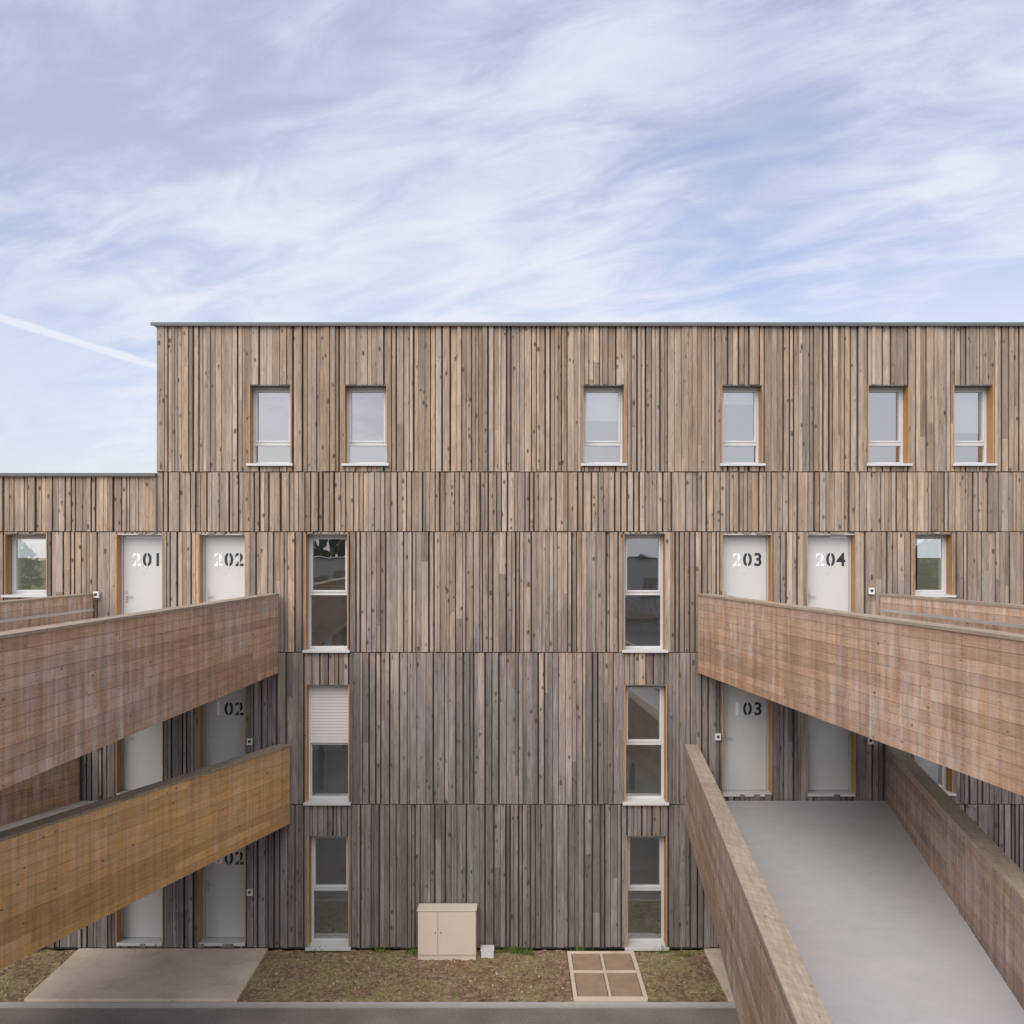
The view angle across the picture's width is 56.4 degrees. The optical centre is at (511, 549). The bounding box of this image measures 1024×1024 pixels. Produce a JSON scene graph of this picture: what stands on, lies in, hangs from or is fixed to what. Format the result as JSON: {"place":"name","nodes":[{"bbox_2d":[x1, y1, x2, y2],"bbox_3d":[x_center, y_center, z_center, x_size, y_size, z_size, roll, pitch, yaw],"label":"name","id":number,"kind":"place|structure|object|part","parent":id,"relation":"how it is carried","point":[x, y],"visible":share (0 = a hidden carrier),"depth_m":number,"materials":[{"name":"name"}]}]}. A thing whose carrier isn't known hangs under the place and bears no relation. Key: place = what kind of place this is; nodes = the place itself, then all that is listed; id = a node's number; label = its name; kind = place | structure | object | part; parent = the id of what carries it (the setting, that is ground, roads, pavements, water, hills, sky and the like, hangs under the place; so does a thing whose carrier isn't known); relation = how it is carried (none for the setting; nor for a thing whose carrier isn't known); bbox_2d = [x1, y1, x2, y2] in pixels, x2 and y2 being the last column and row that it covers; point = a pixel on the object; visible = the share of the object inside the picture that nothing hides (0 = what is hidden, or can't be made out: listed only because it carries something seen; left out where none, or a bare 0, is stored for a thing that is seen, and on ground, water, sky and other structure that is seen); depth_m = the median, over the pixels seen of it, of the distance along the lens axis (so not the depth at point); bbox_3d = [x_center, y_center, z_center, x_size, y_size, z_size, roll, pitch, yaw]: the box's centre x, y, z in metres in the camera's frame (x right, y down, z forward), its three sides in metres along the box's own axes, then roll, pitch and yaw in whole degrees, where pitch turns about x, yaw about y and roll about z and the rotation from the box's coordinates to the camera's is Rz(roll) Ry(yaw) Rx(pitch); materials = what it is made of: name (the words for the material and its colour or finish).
{"place":"outdoors","nodes":[
{"label":"outdoors","id":0,"kind":"place"},
{"bbox_2d":[24,948,267,1001],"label":"concrete path","id":1,"kind":"structure","parent":0,"point":[152,975],"depth_m":16.82,"materials":[{"name":"grey concrete"}]},
{"bbox_2d":[0,1008,739,1023],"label":"asphalt road","id":2,"kind":"structure","parent":0,"point":[368,1015],"depth_m":15.57,"materials":[{"name":"grey asphalt"}]},
{"bbox_2d":[0,593,278,789],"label":"elevated walkway","id":3,"kind":"structure","parent":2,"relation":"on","point":[77,679],"depth_m":11.78,"materials":[{"name":"brown wood"}]},
{"bbox_2d":[0,744,290,968],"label":"elevated walkway","id":4,"kind":"structure","parent":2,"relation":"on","point":[70,862],"depth_m":13.45,"materials":[{"name":"brown wood"}]},
{"bbox_2d":[685,744,1023,1023],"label":"elevated walkway","id":5,"kind":"structure","parent":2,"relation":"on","point":[903,903],"depth_m":11.12,"materials":[{"name":"grey concrete"}]},
{"bbox_2d":[697,593,1023,795],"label":"elevated walkway","id":6,"kind":"structure","parent":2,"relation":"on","point":[938,680],"depth_m":11.61,"materials":[{"name":"brown wood"}]},
{"bbox_2d":[0,558,940,1001],"bbox_3d":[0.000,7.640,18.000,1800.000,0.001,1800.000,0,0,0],"label":"ground","id":7,"kind":"structure","parent":0,"point":[30,572],"depth_m":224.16,"materials":[{"name":"grey concrete"}]},
{"bbox_2d":[0,949,76,1001],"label":"planting bed","id":8,"kind":"object","parent":7,"relation":"on","point":[50,964],"visible":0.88,"depth_m":17.05,"materials":[{"name":"soil"}]},
{"bbox_2d":[0,949,720,1001],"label":"grass","id":9,"kind":"structure","parent":7,"relation":"on","point":[408,979],"depth_m":16.86,"materials":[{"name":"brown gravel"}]},
{"bbox_2d":[417,903,476,959],"bbox_3d":[-1.196,7.090,17.727,1.095,0.940,0.355,0,0,0],"label":"utility cabinet","id":10,"kind":"object","parent":9,"relation":"on","point":[447,931],"visible":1,"depth_m":17.56,"materials":[{"name":"plastic"}]},
{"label":"doors","id":11,"kind":"part","parent":10,"relation":"part of","materials":[{"name":"beige metal"}]},
{"bbox_2d":[481,945,493,957],"bbox_3d":[-0.455,7.470,17.767,0.252,0.160,0.235,0,0,0],"label":"meter box","id":12,"kind":"object","parent":9,"relation":"on","point":[487,951],"visible":1,"depth_m":17.66,"materials":[{"name":"white plastic"}]},
{"bbox_2d":[0,1002,735,1007],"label":"concrete kerb","id":13,"kind":"structure","parent":7,"relation":"on","point":[367,1004],"depth_m":15.87,"materials":[{"name":"grey concrete"}]},
{"bbox_2d":[567,951,647,1001],"bbox_3d":[1.652,7.559,16.910,1.248,0.143,1.880,0,0,0],"label":"access chamber cover","id":14,"kind":"object","parent":7,"relation":"on","point":[605,976],"visible":0.95,"depth_m":16.78,"materials":[{"name":"concrete"}]},
{"bbox_2d":[312,632,940,937],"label":"floor slabs","id":15,"kind":"structure","parent":7,"relation":"on","point":[330,772],"depth_m":20.19,"materials":[{"name":"grey concrete"}]},
{"bbox_2d":[312,539,916,869],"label":"interior walls","id":16,"kind":"structure","parent":15,"relation":"on","point":[329,613],"depth_m":22.40,"materials":[{"name":"paint"}]},
{"bbox_2d":[0,326,1023,947],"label":"wall membrane","id":17,"kind":"object","parent":16,"relation":"attached to","point":[506,652],"depth_m":18.00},
{"bbox_2d":[4,384,993,946],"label":"window reveals","id":18,"kind":"structure","parent":17,"relation":"attached to","point":[906,460],"depth_m":17.99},
{"bbox_2d":[12,388,986,941],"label":"window frames","id":19,"kind":"structure","parent":18,"relation":"attached to","point":[626,538],"depth_m":18.19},
{"bbox_2d":[309,686,347,798],"bbox_3d":[-3.464,3.643,18.160,0.779,2.174,0.059,0,0,0],"label":"roller shutter","id":20,"kind":"object","parent":19,"relation":"attached to","point":[328,714],"visible":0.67,"depth_m":18.14,"materials":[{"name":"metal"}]},
{"bbox_2d":[1,385,997,950],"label":"window sills","id":21,"kind":"structure","parent":17,"relation":"attached to","point":[627,947],"depth_m":17.93,"materials":[{"name":"grey metal"}]},
{"bbox_2d":[256,392,982,461],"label":"window panes","id":22,"kind":"object","parent":21,"relation":"attached to","point":[368,416],"visible":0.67,"depth_m":18.24,"materials":[{"name":"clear glass"}]},
{"bbox_2d":[0,326,1023,947],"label":"timber cladding","id":23,"kind":"structure","parent":17,"relation":"attached to","point":[932,366],"depth_m":17.96,"materials":[{"name":"brown wood"}]},
{"bbox_2d":[155,477,157,947],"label":"movement joint trim","id":24,"kind":"structure","parent":23,"relation":"attached to","point":[156,531],"depth_m":17.94,"materials":[{"name":"wood"}]},
{"bbox_2d":[93,588,874,895],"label":"doorbell boxes","id":25,"kind":"object","parent":23,"relation":"attached to","point":[250,740],"visible":0.87,"depth_m":17.88,"materials":[{"name":"white plastic"}]},
{"bbox_2d":[116,534,854,945],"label":"door frames","id":26,"kind":"structure","parent":23,"relation":"attached to","point":[242,940],"depth_m":18.17,"materials":[{"name":"white metal"}]},
{"bbox_2d":[124,537,848,936],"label":"door leaves","id":27,"kind":"object","parent":26,"relation":"attached to","point":[828,751],"visible":0.52,"depth_m":18.18,"materials":[{"name":"white paint"}]},
{"bbox_2d":[132,553,140,565],"bbox_3d":[-7.140,0.181,18.182,0.163,0.251,0.002,0,0,0],"label":"door number","id":28,"kind":"object","parent":27,"relation":"attached to","point":[138,558],"depth_m":18.18,"materials":[{"name":"white paint"}]},
{"bbox_2d":[143,553,151,565],"bbox_3d":[-6.940,0.182,18.182,0.166,0.254,0.002,0,0,0],"label":"door number","id":29,"kind":"object","parent":27,"relation":"attached to","point":[144,558],"depth_m":18.18,"materials":[{"name":"black paint"}]},
{"bbox_2d":[156,553,158,565],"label":"door number","id":30,"kind":"object","parent":27,"relation":"attached to","point":[157,559],"depth_m":18.18,"materials":[{"name":"black paint"}]},
{"bbox_2d":[214,553,222,565],"bbox_3d":[-5.587,0.181,18.182,0.163,0.251,0.002,0,0,0],"label":"door number","id":31,"kind":"object","parent":27,"relation":"attached to","point":[220,557],"depth_m":18.18,"materials":[{"name":"white paint"}]},
{"bbox_2d":[217,702,219,714],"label":"door number","id":32,"kind":"object","parent":27,"relation":"attached to","point":[218,708],"depth_m":18.18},
{"bbox_2d":[224,553,232,565],"bbox_3d":[-5.386,0.182,18.182,0.166,0.254,0.002,0,0,0],"label":"door number","id":33,"kind":"object","parent":27,"relation":"attached to","point":[231,557],"depth_m":18.18,"materials":[{"name":"black paint"}]},
{"bbox_2d":[225,702,232,714],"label":"door number","id":34,"kind":"object","parent":27,"relation":"attached to","point":[231,706],"depth_m":18.18,"materials":[{"name":"black paint"}]},
{"bbox_2d":[225,853,232,864],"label":"door number","id":35,"kind":"object","parent":27,"relation":"attached to","point":[231,860],"depth_m":18.18,"materials":[{"name":"black paint"}]},
{"bbox_2d":[235,851,243,864],"bbox_3d":[-5.186,5.860,18.182,0.163,0.251,0.002,0,0,0],"label":"door number","id":36,"kind":"object","parent":27,"relation":"attached to","point":[241,856],"depth_m":18.18,"materials":[{"name":"black paint"}]},
{"bbox_2d":[235,553,243,565],"bbox_3d":[-5.186,0.181,18.182,0.163,0.251,0.002,0,0,0],"label":"door number","id":37,"kind":"object","parent":27,"relation":"attached to","point":[241,557],"depth_m":18.18,"materials":[{"name":"black paint"}]},
{"bbox_2d":[235,702,243,714],"bbox_3d":[-5.186,3.020,18.182,0.163,0.251,0.002,0,0,0],"label":"door number","id":38,"kind":"object","parent":27,"relation":"attached to","point":[241,706],"depth_m":18.18,"materials":[{"name":"black paint"}]},
{"bbox_2d":[125,573,827,891],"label":"door handles","id":39,"kind":"object","parent":27,"relation":"attached to","point":[209,737],"depth_m":18.18,"materials":[{"name":"silver metal"}]},
{"bbox_2d":[733,553,740,565],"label":"door number","id":40,"kind":"object","parent":27,"relation":"attached to","point":[734,554],"depth_m":18.18,"materials":[{"name":"white paint"}]},
{"bbox_2d":[743,553,751,565],"bbox_3d":[4.480,0.182,18.182,0.166,0.254,0.002,0,0,0],"label":"door number","id":41,"kind":"object","parent":27,"relation":"attached to","point":[744,559],"depth_m":18.18,"materials":[{"name":"black paint"}]},
{"bbox_2d":[743,702,751,714],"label":"door number","id":42,"kind":"object","parent":27,"relation":"attached to","point":[744,709],"depth_m":18.18,"materials":[{"name":"black paint"}]},
{"bbox_2d":[754,553,761,565],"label":"door number","id":43,"kind":"object","parent":27,"relation":"attached to","point":[758,559],"depth_m":18.18,"materials":[{"name":"black paint"}]},
{"bbox_2d":[754,702,761,714],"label":"door number","id":44,"kind":"object","parent":27,"relation":"attached to","point":[758,708],"depth_m":18.18,"materials":[{"name":"black paint"}]},
{"bbox_2d":[816,553,823,565],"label":"door number","id":45,"kind":"object","parent":27,"relation":"attached to","point":[817,554],"depth_m":18.18,"materials":[{"name":"white paint"}]},
{"bbox_2d":[826,553,834,565],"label":"door number","id":46,"kind":"object","parent":27,"relation":"attached to","point":[833,559],"depth_m":18.18,"materials":[{"name":"black paint"}]},
{"bbox_2d":[836,553,844,565],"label":"door number","id":47,"kind":"object","parent":27,"relation":"attached to","point":[841,559],"depth_m":18.18,"materials":[{"name":"black paint"}]},
{"bbox_2d":[116,534,855,943],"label":"door reveals","id":48,"kind":"structure","parent":23,"relation":"attached to","point":[200,708],"depth_m":17.99,"materials":[{"name":"brown wood"}]},
{"bbox_2d":[0,322,1023,475],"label":"roof edge flashing","id":49,"kind":"object","parent":16,"relation":"attached to","point":[155,324],"visible":0.55,"depth_m":17.89,"materials":[{"name":"metal"}]},
{"bbox_2d":[0,0,1023,557],"label":"sky","id":50,"kind":"structure","parent":0,"point":[161,160],"materials":[{"name":"blue"}]},
{"bbox_2d":[634,950,727,1001],"bbox_3d":[2.945,7.535,16.973,1.319,0.032,2.040,0,0,0],"label":"planting bed","id":51,"kind":"object","parent":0,"point":[700,984],"visible":1,"depth_m":16.85,"materials":[{"name":"soil"}]},
{"bbox_2d":[304,943,694,957],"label":"weeds","id":52,"kind":"object","parent":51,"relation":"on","point":[513,950],"visible":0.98,"depth_m":17.86,"materials":[{"name":"green plant"}]},
{"bbox_2d":[704,948,733,1001],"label":"concrete path","id":53,"kind":"structure","parent":0,"point":[714,957],"depth_m":17.10,"materials":[{"name":"grey concrete"}]}
]}

